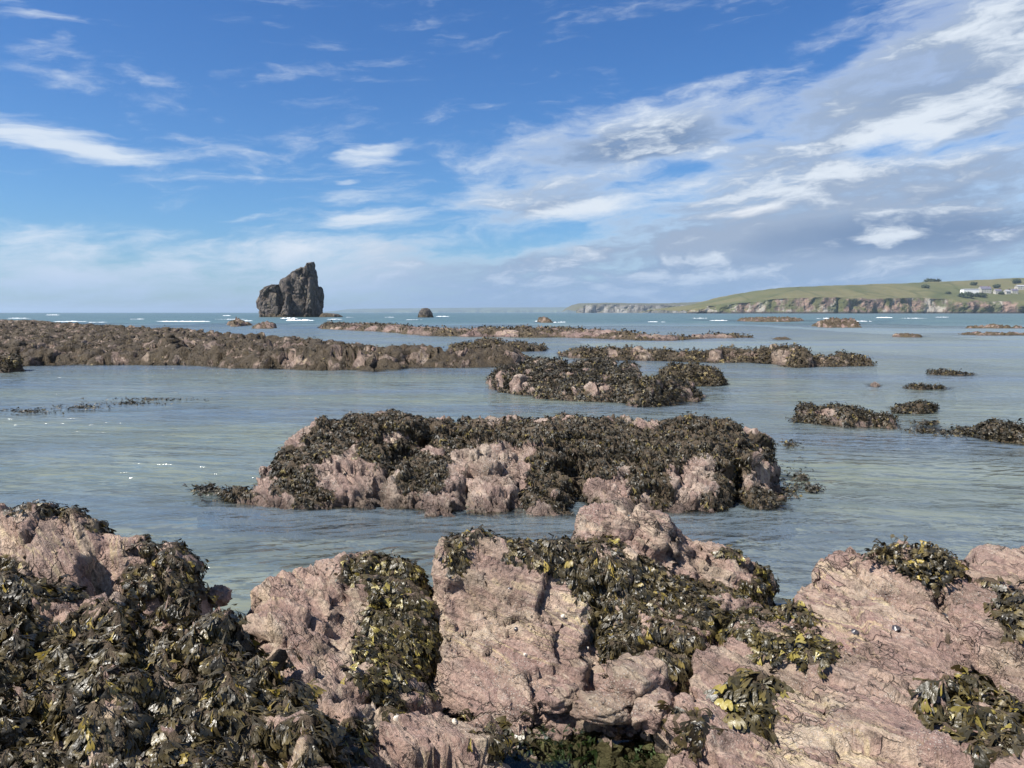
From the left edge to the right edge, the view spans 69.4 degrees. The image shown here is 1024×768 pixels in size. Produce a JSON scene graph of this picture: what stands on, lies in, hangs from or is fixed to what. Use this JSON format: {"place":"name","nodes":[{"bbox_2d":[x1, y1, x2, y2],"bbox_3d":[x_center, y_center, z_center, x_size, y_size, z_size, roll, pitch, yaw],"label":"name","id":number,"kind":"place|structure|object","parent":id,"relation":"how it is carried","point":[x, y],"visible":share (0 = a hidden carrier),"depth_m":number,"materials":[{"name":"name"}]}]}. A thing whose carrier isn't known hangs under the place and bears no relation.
{"place":"outdoors","nodes":[
{"label":"outdoors","id":0,"kind":"place"},
{"bbox_2d":[323,307,575,312],"bbox_3d":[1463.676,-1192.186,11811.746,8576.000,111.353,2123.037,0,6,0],"label":"coast","id":1,"kind":"structure","parent":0,"point":[493,310],"depth_m":11108.53},
{"bbox_2d":[0,313,1023,616],"bbox_3d":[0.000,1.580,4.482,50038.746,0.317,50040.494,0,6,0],"label":"sea","id":2,"kind":"structure","parent":0,"point":[276,407],"depth_m":17.89,"materials":[{"name":"liquid"}]},
{"bbox_2d":[0,355,22,373],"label":"reef","id":3,"kind":"object","parent":2,"relation":"in","point":[16,369],"visible":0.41,"depth_m":25.29},
{"bbox_2d":[0,352,25,372],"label":"rock weed","id":4,"kind":"object","parent":3,"relation":"on","point":[11,365],"visible":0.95,"depth_m":25.24,"materials":[{"name":"brown plant"}]},
{"bbox_2d":[0,319,50,322],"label":"reef","id":5,"kind":"object","parent":2,"relation":"in","point":[3,320],"visible":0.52,"depth_m":123.81},
{"bbox_2d":[0,395,222,414],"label":"floating weed","id":6,"kind":"object","parent":2,"relation":"on","point":[34,411],"visible":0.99,"depth_m":15.82,"materials":[{"name":"green plant"}]},
{"bbox_2d":[183,482,232,505],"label":"floating weed","id":7,"kind":"object","parent":2,"relation":"on","point":[208,488],"visible":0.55,"depth_m":8.27,"materials":[{"name":"plant"}]},
{"bbox_2d":[227,317,252,326],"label":"awash rock","id":8,"kind":"object","parent":2,"relation":"in","point":[236,322],"visible":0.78,"depth_m":110.01,"materials":[{"name":"brown stone"}]},
{"bbox_2d":[252,321,276,328],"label":"awash rock","id":9,"kind":"object","parent":2,"relation":"in","point":[267,325],"visible":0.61,"depth_m":92.08,"materials":[{"name":"stone"}]},
{"bbox_2d":[0,321,532,373],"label":"reef","id":10,"kind":"object","parent":2,"relation":"in","point":[301,352],"visible":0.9,"depth_m":28.84},
{"bbox_2d":[0,321,534,369],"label":"rock weed","id":11,"kind":"object","parent":10,"relation":"on","point":[366,353],"visible":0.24,"depth_m":31.95,"materials":[{"name":"plant"}]},
{"bbox_2d":[256,262,323,316],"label":"sea stack","id":12,"kind":"object","parent":2,"relation":"in","point":[298,292],"visible":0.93,"depth_m":320.65,"materials":[{"name":"grey stone"}]},
{"bbox_2d":[319,313,342,316],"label":"stack ledge","id":13,"kind":"object","parent":2,"relation":"in","point":[329,315],"visible":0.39,"depth_m":317.87,"materials":[{"name":"stone"}]},
{"bbox_2d":[418,308,432,317],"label":"sea stack","id":14,"kind":"object","parent":2,"relation":"in","point":[425,313],"visible":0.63,"depth_m":295.55,"materials":[{"name":"stone"}]},
{"bbox_2d":[55,315,891,322],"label":"sea foam","id":15,"kind":"object","parent":2,"relation":"on","point":[289,319],"visible":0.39,"depth_m":178.14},
{"bbox_2d":[197,409,792,544],"bbox_3d":[-0.045,0.949,8.543,6.672,1.268,2.733,0,6,0],"label":"reef","id":16,"kind":"object","parent":2,"relation":"in","point":[486,477],"visible":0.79,"depth_m":7.78},
{"bbox_2d":[217,408,786,517],"bbox_3d":[-0.020,0.784,8.611,6.418,0.985,2.622,0,6,0],"label":"rock weed","id":17,"kind":"object","parent":16,"relation":"on","point":[272,473],"visible":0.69,"depth_m":8.10,"materials":[{"name":"green plant"}]},
{"bbox_2d":[444,338,547,357],"bbox_3d":[-0.989,-1.897,39.053,6.296,1.065,5.005,0,6,0],"label":"reef","id":18,"kind":"object","parent":2,"relation":"in","point":[524,347],"visible":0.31,"depth_m":38.25},
{"bbox_2d":[445,335,548,352],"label":"rock weed","id":19,"kind":"object","parent":18,"relation":"on","point":[543,344],"visible":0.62,"depth_m":38.26,"materials":[{"name":"brown plant"}]},
{"bbox_2d":[319,322,753,340],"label":"reef","id":20,"kind":"object","parent":2,"relation":"in","point":[420,331],"visible":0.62,"depth_m":61.24},
{"bbox_2d":[317,320,753,340],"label":"rock weed","id":21,"kind":"object","parent":20,"relation":"on","point":[559,328],"visible":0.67,"depth_m":63.22,"materials":[{"name":"plant"}]},
{"bbox_2d":[537,316,552,322],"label":"awash rock","id":22,"kind":"object","parent":2,"relation":"in","point":[543,319],"visible":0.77,"depth_m":146.01,"materials":[{"name":"brown stone"}]},
{"bbox_2d":[557,344,874,367],"bbox_3d":[7.347,-1.219,31.619,15.042,1.144,6.603,3,6,26],"label":"reef","id":23,"kind":"object","parent":2,"relation":"in","point":[778,356],"visible":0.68,"depth_m":30.20},
{"bbox_2d":[558,342,877,366],"bbox_3d":[7.701,-1.390,31.371,14.097,1.026,5.204,3,6,28],"label":"rock weed","id":24,"kind":"object","parent":23,"relation":"on","point":[844,355],"visible":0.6,"depth_m":30.21,"materials":[{"name":"plant"}]},
{"bbox_2d":[737,316,803,321],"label":"awash rock","id":25,"kind":"object","parent":2,"relation":"in","point":[771,319],"visible":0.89,"depth_m":162.06,"materials":[{"name":"brown stone"}]},
{"bbox_2d":[736,439,824,512],"bbox_3d":[3.520,1.088,9.407,0.970,0.124,4.619,3,6,26],"label":"floating weed","id":26,"kind":"object","parent":2,"relation":"on","point":[809,487],"visible":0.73,"depth_m":8.42,"materials":[{"name":"green plant"}]},
{"bbox_2d":[771,337,790,340],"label":"awash rock","id":27,"kind":"object","parent":2,"relation":"in","point":[781,338],"visible":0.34,"depth_m":55.11,"materials":[{"name":"brown stone"}]},
{"bbox_2d":[812,317,861,327],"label":"awash rock","id":28,"kind":"object","parent":2,"relation":"in","point":[832,322],"visible":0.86,"depth_m":98.47,"materials":[{"name":"stone"}]},
{"bbox_2d":[785,416,966,439],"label":"floating weed","id":29,"kind":"object","parent":2,"relation":"on","point":[956,433],"visible":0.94,"depth_m":12.43,"materials":[{"name":"plant"}]},
{"bbox_2d":[892,333,922,337],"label":"awash rock","id":30,"kind":"object","parent":2,"relation":"in","point":[905,335],"visible":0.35,"depth_m":60.62,"materials":[{"name":"brown stone"}]},
{"bbox_2d":[958,331,1023,335],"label":"awash rock","id":31,"kind":"object","parent":2,"relation":"in","point":[986,333],"visible":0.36,"depth_m":65.95,"materials":[{"name":"brown stone"}]},
{"bbox_2d":[966,324,1023,328],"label":"awash rock","id":32,"kind":"object","parent":2,"relation":"in","point":[995,326],"visible":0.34,"depth_m":92.47,"materials":[{"name":"stone"}]},
{"bbox_2d":[0,327,1023,618],"bbox_3d":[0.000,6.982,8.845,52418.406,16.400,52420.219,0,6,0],"label":"seabed","id":33,"kind":"structure","parent":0,"point":[250,565],"depth_m":8.82,"materials":[{"name":"liquid"}]},
{"bbox_2d":[485,355,709,411],"bbox_3d":[1.854,-0.081,19.900,5.115,1.134,9.341,-1,6,-13],"label":"reef","id":34,"kind":"object","parent":33,"relation":"on","point":[516,382],"visible":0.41,"depth_m":17.18},
{"bbox_2d":[485,353,703,408],"bbox_3d":[1.744,-0.263,19.911,4.908,0.926,8.869,-1,6,-11],"label":"rock weed","id":35,"kind":"object","parent":34,"relation":"on","point":[561,382],"visible":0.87,"depth_m":17.82,"materials":[{"name":"plant"}]},
{"bbox_2d":[661,365,725,396],"bbox_3d":[5.271,-0.143,21.804,2.344,0.891,4.866,2,6,18],"label":"reef","id":36,"kind":"object","parent":33,"relation":"on","point":[704,384],"visible":0.22,"depth_m":20.46},
{"bbox_2d":[656,359,729,387],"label":"rock weed","id":37,"kind":"object","parent":36,"relation":"on","point":[698,374],"visible":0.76,"depth_m":20.53,"materials":[{"name":"brown plant"}]},
{"bbox_2d":[798,406,901,452],"bbox_3d":[6.245,0.712,13.917,1.957,0.705,2.769,2,6,23],"label":"rock","id":38,"kind":"object","parent":33,"relation":"on","point":[858,424],"visible":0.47,"depth_m":13.02,"materials":[{"name":"brown stone"}]},
{"bbox_2d":[793,401,900,431],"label":"rock weed","id":39,"kind":"object","parent":38,"relation":"on","point":[813,408],"visible":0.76,"depth_m":13.28,"materials":[{"name":"green plant"}]},
{"bbox_2d":[868,382,880,387],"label":"rock","id":40,"kind":"object","parent":33,"relation":"on","point":[874,384],"visible":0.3,"depth_m":20.24,"materials":[{"name":"brown stone"}]},
{"bbox_2d":[889,403,940,433],"bbox_3d":[8.284,0.657,15.129,1.253,0.581,1.683,2,6,17],"label":"rock","id":41,"kind":"object","parent":33,"relation":"on","point":[918,405],"visible":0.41,"depth_m":14.73,"materials":[{"name":"stone"}]},
{"bbox_2d":[890,399,939,414],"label":"rock weed","id":42,"kind":"object","parent":41,"relation":"on","point":[896,408],"visible":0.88,"depth_m":14.82,"materials":[{"name":"plant"}]},
{"bbox_2d":[903,386,949,390],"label":"rock","id":43,"kind":"object","parent":33,"relation":"on","point":[920,389],"visible":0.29,"depth_m":19.33,"materials":[{"name":"stone"}]},
{"bbox_2d":[903,382,945,389],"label":"rock weed","id":44,"kind":"object","parent":43,"relation":"on","point":[935,386],"visible":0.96,"depth_m":19.34,"materials":[{"name":"plant"}]},
{"bbox_2d":[929,371,976,388],"bbox_3d":[14.374,-0.181,24.200,1.742,0.506,2.078,3,6,28],"label":"rock","id":45,"kind":"object","parent":33,"relation":"on","point":[943,374],"visible":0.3,"depth_m":23.80,"materials":[{"name":"stone"}]},
{"bbox_2d":[925,368,974,376],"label":"rock weed","id":46,"kind":"object","parent":45,"relation":"on","point":[940,370],"visible":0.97,"depth_m":23.92,"materials":[{"name":"brown plant"}]},
{"bbox_2d":[906,423,1023,467],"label":"rock","id":47,"kind":"object","parent":33,"relation":"on","point":[966,455],"visible":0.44,"depth_m":11.74,"materials":[{"name":"stone"}]},
{"bbox_2d":[955,417,1023,446],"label":"rock weed","id":48,"kind":"object","parent":47,"relation":"on","point":[1006,434],"visible":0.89,"depth_m":11.61,"materials":[{"name":"green plant"}]},
{"bbox_2d":[0,0,1023,312],"label":"sky","id":49,"kind":"structure","parent":0,"point":[157,156],"materials":[{"name":"blue"}]},
{"bbox_2d":[427,681,649,767],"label":"shore","id":50,"kind":"structure","parent":0,"point":[623,741],"depth_m":3.36,"materials":[{"name":"green plant"}]},
{"bbox_2d":[0,502,212,619],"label":"ledge boulder","id":51,"kind":"object","parent":50,"relation":"on","point":[53,548],"visible":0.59,"depth_m":3.63,"materials":[{"name":"pink stone"}]},
{"bbox_2d":[0,499,218,615],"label":"rock weed","id":52,"kind":"object","parent":51,"relation":"on","point":[150,594],"visible":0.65,"depth_m":3.65,"materials":[{"name":"green plant"}]},
{"bbox_2d":[207,584,232,607],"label":"loose stone","id":53,"kind":"object","parent":51,"relation":"on","point":[222,592],"visible":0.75,"depth_m":3.84,"materials":[{"name":"brown stone"}]},
{"bbox_2d":[0,571,337,767],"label":"weedy boulder","id":54,"kind":"object","parent":50,"relation":"on","point":[59,612],"visible":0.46,"depth_m":2.50,"materials":[{"name":"pink stone"}]},
{"bbox_2d":[0,569,354,767],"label":"rock weed","id":55,"kind":"object","parent":54,"relation":"on","point":[142,694],"visible":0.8,"depth_m":2.47,"materials":[{"name":"green plant"}]},
{"bbox_2d":[241,550,510,767],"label":"sloping rock","id":56,"kind":"object","parent":50,"relation":"on","point":[310,614],"visible":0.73,"depth_m":3.45,"materials":[{"name":"pink stone"}]},
{"bbox_2d":[160,616,351,767],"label":"rock weed","id":57,"kind":"object","parent":56,"relation":"on","point":[188,709],"visible":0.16,"depth_m":2.39,"materials":[{"name":"green plant"}]},
{"bbox_2d":[334,549,511,767],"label":"rock weed","id":58,"kind":"object","parent":56,"relation":"on","point":[365,739],"visible":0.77,"depth_m":3.78,"materials":[{"name":"green plant"}]},
{"bbox_2d":[442,708,540,767],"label":"rock weed","id":59,"kind":"object","parent":50,"relation":"on","point":[509,731],"visible":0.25,"depth_m":3.33,"materials":[{"name":"green plant"}]},
{"bbox_2d":[464,693,676,767],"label":"pebbles","id":60,"kind":"object","parent":50,"relation":"on","point":[609,753],"visible":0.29,"depth_m":3.31,"materials":[{"name":"pink stone"}]},
{"bbox_2d":[531,683,582,713],"bbox_3d":[0.222,1.471,3.456,0.274,0.119,0.148,-2,6,-20],"label":"loose stone","id":61,"kind":"object","parent":60,"relation":"on","point":[559,698],"visible":0.91,"depth_m":3.41,"materials":[{"name":"pink stone"}]},
{"bbox_2d":[569,689,632,726],"bbox_3d":[0.420,1.473,3.361,0.294,0.124,0.210,2,6,20],"label":"loose stone","id":62,"kind":"object","parent":60,"relation":"on","point":[601,708],"visible":0.98,"depth_m":3.31,"materials":[{"name":"pink stone"}]},
{"bbox_2d":[503,724,655,767],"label":"pool weed","id":63,"kind":"object","parent":50,"relation":"on","point":[561,761],"visible":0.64,"depth_m":3.29,"materials":[{"name":"green plant"}]},
{"bbox_2d":[428,528,762,730],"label":"central slab","id":64,"kind":"structure","parent":50,"relation":"on","point":[484,665],"depth_m":3.90,"materials":[{"name":"pink stone"}]},
{"bbox_2d":[436,524,727,694],"bbox_3d":[0.441,1.261,4.065,1.767,0.883,1.302,0,6,0],"label":"rock weed","id":65,"kind":"object","parent":64,"relation":"on","point":[590,579],"visible":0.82,"depth_m":4.10,"materials":[{"name":"plant"}]},
{"bbox_2d":[571,501,776,607],"bbox_3d":[1.076,1.358,4.753,1.472,1.183,1.102,0,6,0],"label":"peaked rock","id":66,"kind":"object","parent":50,"relation":"on","point":[657,535],"visible":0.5,"depth_m":4.70,"materials":[{"name":"pink stone"}]},
{"bbox_2d":[570,533,780,608],"bbox_3d":[1.084,1.264,4.804,1.479,0.747,1.048,0,6,0],"label":"rock weed","id":67,"kind":"object","parent":66,"relation":"on","point":[743,592],"visible":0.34,"depth_m":4.63,"materials":[{"name":"green plant"}]},
{"bbox_2d":[715,596,822,645],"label":"seaweed clump","id":68,"kind":"object","parent":50,"relation":"on","point":[807,622],"visible":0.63,"depth_m":3.89,"materials":[{"name":"green plant"}]},
{"bbox_2d":[651,539,1023,767],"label":"foliated slab","id":69,"kind":"structure","parent":50,"relation":"on","point":[854,710],"depth_m":3.42,"materials":[{"name":"pink stone"}]},
{"bbox_2d":[630,687,674,734],"bbox_3d":[0.630,1.451,3.274,0.198,0.156,0.239,2,6,23],"label":"loose stone","id":70,"kind":"object","parent":69,"relation":"on","point":[647,715],"visible":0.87,"depth_m":3.22,"materials":[{"name":"pink stone"}]},
{"bbox_2d":[654,700,727,764],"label":"seaweed clump","id":71,"kind":"object","parent":69,"relation":"on","point":[693,736],"visible":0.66,"depth_m":3.04,"materials":[{"name":"green plant"}]},
{"bbox_2d":[703,667,795,744],"bbox_3d":[1.168,1.535,3.564,0.408,0.472,1.082,2,6,21],"label":"seaweed clump","id":72,"kind":"object","parent":69,"relation":"on","point":[751,704],"visible":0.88,"depth_m":3.25,"materials":[{"name":"green plant"}]},
{"bbox_2d":[742,624,850,678],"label":"seaweed clump","id":73,"kind":"object","parent":69,"relation":"on","point":[795,656],"visible":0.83,"depth_m":3.59,"materials":[{"name":"green plant"}]},
{"bbox_2d":[851,629,858,634],"bbox_3d":[1.732,1.250,3.737,0.036,0.019,0.030,0,6,0],"label":"limpet","id":74,"kind":"object","parent":69,"relation":"on","point":[854,631],"visible":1,"depth_m":3.73},
{"bbox_2d":[892,625,899,630],"bbox_3d":[1.927,1.222,3.720,0.043,0.022,0.048,0,6,0],"label":"limpet","id":75,"kind":"object","parent":69,"relation":"on","point":[895,627],"visible":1,"depth_m":3.71},
{"bbox_2d":[861,534,971,598],"bbox_3d":[2.371,1.069,4.358,0.557,0.444,0.812,3,6,27],"label":"seaweed clump","id":76,"kind":"object","parent":69,"relation":"on","point":[926,559],"visible":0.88,"depth_m":4.13,"materials":[{"name":"green plant"}]},
{"bbox_2d":[908,664,1023,767],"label":"seaweed clump","id":77,"kind":"object","parent":69,"relation":"on","point":[961,691],"visible":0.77,"depth_m":3.06,"materials":[{"name":"green plant"}]},
{"bbox_2d":[972,685,1023,767],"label":"seaweed clump","id":78,"kind":"object","parent":69,"relation":"on","point":[1015,744],"visible":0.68,"depth_m":2.88,"materials":[{"name":"green plant"}]},
{"bbox_2d":[978,576,1023,643],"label":"seaweed clump","id":79,"kind":"object","parent":69,"relation":"attached to","point":[1009,614],"visible":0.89,"depth_m":3.76,"materials":[{"name":"green plant"}]},
{"bbox_2d":[562,302,698,312],"bbox_3d":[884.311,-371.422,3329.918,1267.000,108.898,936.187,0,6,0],"label":"cliffs","id":80,"kind":"structure","parent":0,"point":[609,307],"depth_m":2906.82,"materials":[{"name":"grey stone"}]},
{"bbox_2d":[606,652,669,706],"bbox_3d":[0.593,1.379,3.453,0.304,0.202,0.266,-3,6,-30],"label":"loose stone","id":81,"kind":"object","parent":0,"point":[632,678],"visible":0.85,"depth_m":3.39,"materials":[{"name":"pink stone"}]},
{"bbox_2d":[638,278,1023,313],"bbox_3d":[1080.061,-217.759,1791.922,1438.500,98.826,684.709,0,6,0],"label":"headland","id":82,"kind":"structure","parent":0,"point":[883,298],"depth_m":1518.80,"materials":[{"name":"green plant"}]},
{"bbox_2d":[923,278,941,281],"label":"tree","id":83,"kind":"object","parent":82,"relation":"on","point":[932,280],"visible":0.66,"depth_m":1839.87,"materials":[{"name":"green plant"}]},
{"bbox_2d":[957,291,975,298],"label":"bush","id":84,"kind":"object","parent":82,"relation":"on","point":[965,294],"visible":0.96,"depth_m":1554.05,"materials":[{"name":"green plant"}]},
{"bbox_2d":[960,289,978,292],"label":"house","id":85,"kind":"structure","parent":82,"relation":"on","point":[970,290],"depth_m":1595.48,"materials":[{"name":"white stone"}]},
{"bbox_2d":[974,292,987,297],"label":"bush","id":86,"kind":"object","parent":82,"relation":"on","point":[981,294],"visible":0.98,"depth_m":1571.44,"materials":[{"name":"green plant"}]},
{"bbox_2d":[978,286,991,292],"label":"house","id":87,"kind":"structure","parent":82,"relation":"on","point":[985,289],"depth_m":1616.40,"materials":[{"name":"stone"}]},
{"bbox_2d":[993,288,1001,293],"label":"house","id":88,"kind":"structure","parent":82,"relation":"on","point":[995,291],"depth_m":1608.27,"materials":[{"name":"stone"}]},
{"bbox_2d":[1002,289,1010,293],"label":"house","id":89,"kind":"structure","parent":82,"relation":"on","point":[1008,291],"depth_m":1603.81,"materials":[{"name":"white stone"}]},
{"bbox_2d":[1010,288,1018,293],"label":"house","id":90,"kind":"structure","parent":82,"relation":"on","point":[1016,290],"depth_m":1621.49,"materials":[{"name":"stone"}]},
{"bbox_2d":[1011,278,1021,282],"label":"tree","id":91,"kind":"object","parent":82,"relation":"on","point":[1017,280],"visible":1,"depth_m":1731.26,"materials":[{"name":"green plant"}]},
{"bbox_2d":[1014,285,1023,289],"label":"house","id":92,"kind":"structure","parent":82,"relation":"on","point":[1019,287],"depth_m":1658.92,"materials":[{"name":"white stone"}]}
]}

